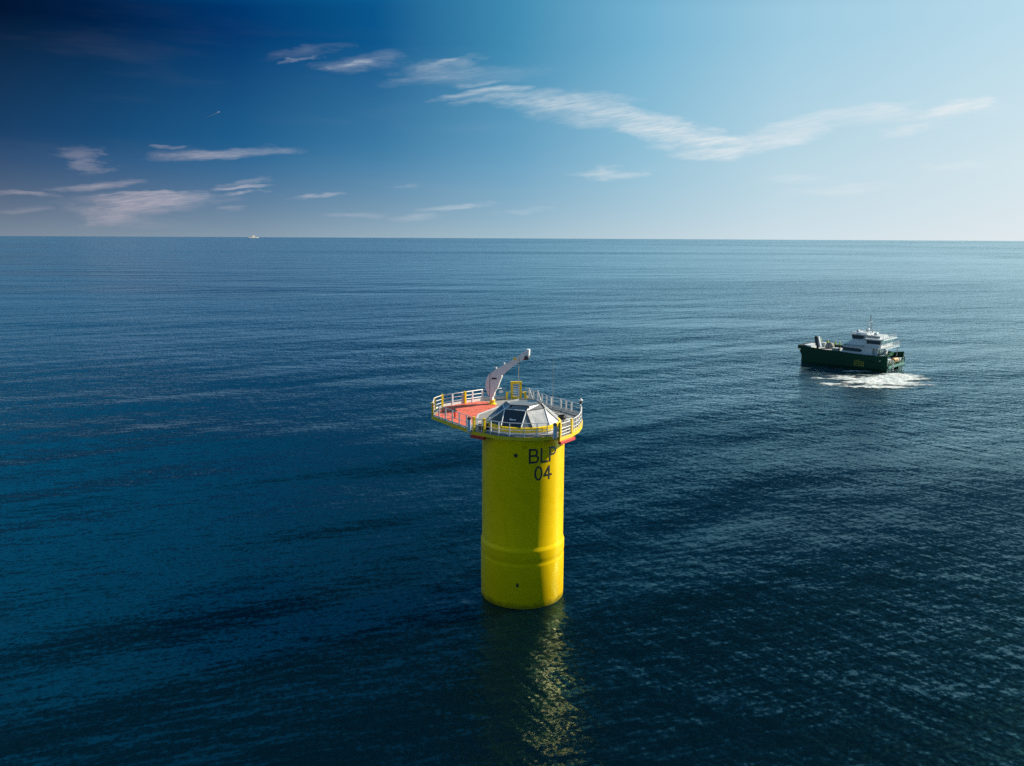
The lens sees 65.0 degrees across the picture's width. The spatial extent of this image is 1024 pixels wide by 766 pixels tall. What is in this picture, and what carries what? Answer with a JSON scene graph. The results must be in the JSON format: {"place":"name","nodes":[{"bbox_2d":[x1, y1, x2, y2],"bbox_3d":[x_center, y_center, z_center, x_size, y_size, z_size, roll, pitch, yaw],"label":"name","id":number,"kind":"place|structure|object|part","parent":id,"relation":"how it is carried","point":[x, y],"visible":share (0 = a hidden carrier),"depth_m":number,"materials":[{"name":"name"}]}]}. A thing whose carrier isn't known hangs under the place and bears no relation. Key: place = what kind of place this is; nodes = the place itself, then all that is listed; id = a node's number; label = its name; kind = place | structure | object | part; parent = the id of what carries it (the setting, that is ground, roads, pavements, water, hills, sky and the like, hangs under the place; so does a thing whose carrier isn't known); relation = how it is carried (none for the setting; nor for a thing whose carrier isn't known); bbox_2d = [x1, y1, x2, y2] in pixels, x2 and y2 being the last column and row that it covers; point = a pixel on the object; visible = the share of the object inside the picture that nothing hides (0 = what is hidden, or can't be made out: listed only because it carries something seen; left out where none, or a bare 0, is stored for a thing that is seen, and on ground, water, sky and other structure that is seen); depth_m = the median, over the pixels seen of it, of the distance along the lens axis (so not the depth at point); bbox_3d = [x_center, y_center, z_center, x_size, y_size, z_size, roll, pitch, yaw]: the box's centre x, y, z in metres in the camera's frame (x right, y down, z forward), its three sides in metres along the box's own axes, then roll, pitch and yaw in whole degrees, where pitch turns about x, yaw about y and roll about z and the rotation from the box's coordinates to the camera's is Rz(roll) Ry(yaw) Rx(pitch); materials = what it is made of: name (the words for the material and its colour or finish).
{"place":"outdoors","nodes":[
{"label":"outdoors","id":0,"kind":"place"},
{"bbox_2d":[0,236,1023,765],"bbox_3d":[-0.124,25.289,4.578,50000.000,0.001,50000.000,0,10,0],"label":"sea","id":1,"kind":"structure","parent":0,"point":[240,500],"depth_m":78.22,"materials":[{"name":"liquid"}]},
{"bbox_2d":[431,387,582,608],"bbox_3d":[0.143,12.643,61.864,9.907,22.482,13.745,-6,12,-33],"label":"turbine foundation","id":2,"kind":"object","parent":1,"relation":"in","point":[522,549],"visible":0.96,"depth_m":56.07,"materials":[{"name":"yellow paint"}]},
{"bbox_2d":[467,417,471,431],"bbox_3d":[-2.974,2.889,55.952,0.320,1.065,0.280,0,10,0],"label":"marker post","id":3,"kind":"object","parent":2,"relation":"attached to","point":[468,424],"visible":1,"depth_m":55.86,"materials":[{"name":"blue metal"}]},
{"bbox_2d":[476,419,491,430],"bbox_3d":[-1.914,2.945,56.256,0.970,0.654,0.670,-7,12,-34],"label":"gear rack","id":4,"kind":"object","parent":2,"relation":"on","point":[481,427],"visible":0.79,"depth_m":56.14,"materials":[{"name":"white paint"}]},
{"bbox_2d":[485,349,529,404],"bbox_3d":[-0.346,-0.489,64.210,3.574,4.586,0.680,3,11,14],"label":"davit crane","id":5,"kind":"object","parent":2,"relation":"on","point":[493,379],"visible":0.92,"depth_m":64.15,"materials":[{"name":"grey metal"}]},
{"bbox_2d":[506,381,525,399],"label":"access ladder","id":6,"kind":"object","parent":2,"relation":"attached to","point":[512,386],"visible":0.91,"depth_m":66.94,"materials":[{"name":"yellow metal"}]},
{"bbox_2d":[486,399,560,434],"bbox_3d":[0.809,2.223,57.108,5.320,1.790,5.320,0,10,0],"label":"weather cover","id":7,"kind":"object","parent":2,"relation":"on","point":[523,411],"visible":0.96,"depth_m":55.59,"materials":[{"name":"metal"}]},
{"bbox_2d":[552,423,556,438],"bbox_3d":[2.904,3.227,54.240,0.320,1.065,0.280,0,10,0],"label":"marker post","id":8,"kind":"object","parent":2,"relation":"attached to","point":[554,431],"visible":1,"depth_m":54.14,"materials":[{"name":"blue metal"}]},
{"bbox_2d":[798,315,904,372],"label":"work boat","id":9,"kind":"object","parent":1,"relation":"on","point":[867,349],"visible":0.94,"depth_m":162.05,"materials":[{"name":"green paint"}]},
{"bbox_2d":[814,336,821,347],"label":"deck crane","id":10,"kind":"object","parent":9,"relation":"on","point":[817,341],"visible":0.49,"depth_m":168.90,"materials":[{"name":"metal"}]},
{"bbox_2d":[825,342,833,348],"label":"covered bundle","id":11,"kind":"object","parent":9,"relation":"on","point":[829,345],"visible":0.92,"depth_m":169.74,"materials":[{"name":"grey fabric"}]},
{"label":"cabin window","id":12,"kind":"part","parent":9,"relation":"part of","materials":[{"name":"black glass"}]},
{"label":"bridge window","id":13,"kind":"part","parent":9,"relation":"part of","materials":[{"name":"black glass"}]},
{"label":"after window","id":14,"kind":"part","parent":9,"relation":"part of","materials":[{"name":"black glass"}]},
{"bbox_2d":[814,370,929,387],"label":"sea foam","id":15,"kind":"object","parent":1,"relation":"on","point":[895,378],"visible":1,"depth_m":148.01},
{"bbox_2d":[0,0,1023,240],"label":"sky","id":16,"kind":"structure","parent":0,"point":[545,119],"materials":[{"name":"blue"}]},
{"bbox_2d":[558,415,566,419],"bbox_3d":[3.710,2.520,59.782,0.755,0.300,0.750,-2,10,-11],"label":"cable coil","id":17,"kind":"object","parent":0,"point":[562,417],"visible":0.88,"depth_m":59.56,"materials":[{"name":"rubber"}]},
{"bbox_2d":[564,418,574,428],"bbox_3d":[4.056,2.885,56.443,0.460,0.735,0.680,8,13,35],"label":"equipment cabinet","id":18,"kind":"object","parent":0,"point":[567,423],"visible":0.49,"depth_m":56.22,"materials":[{"name":"white metal"}]}
]}

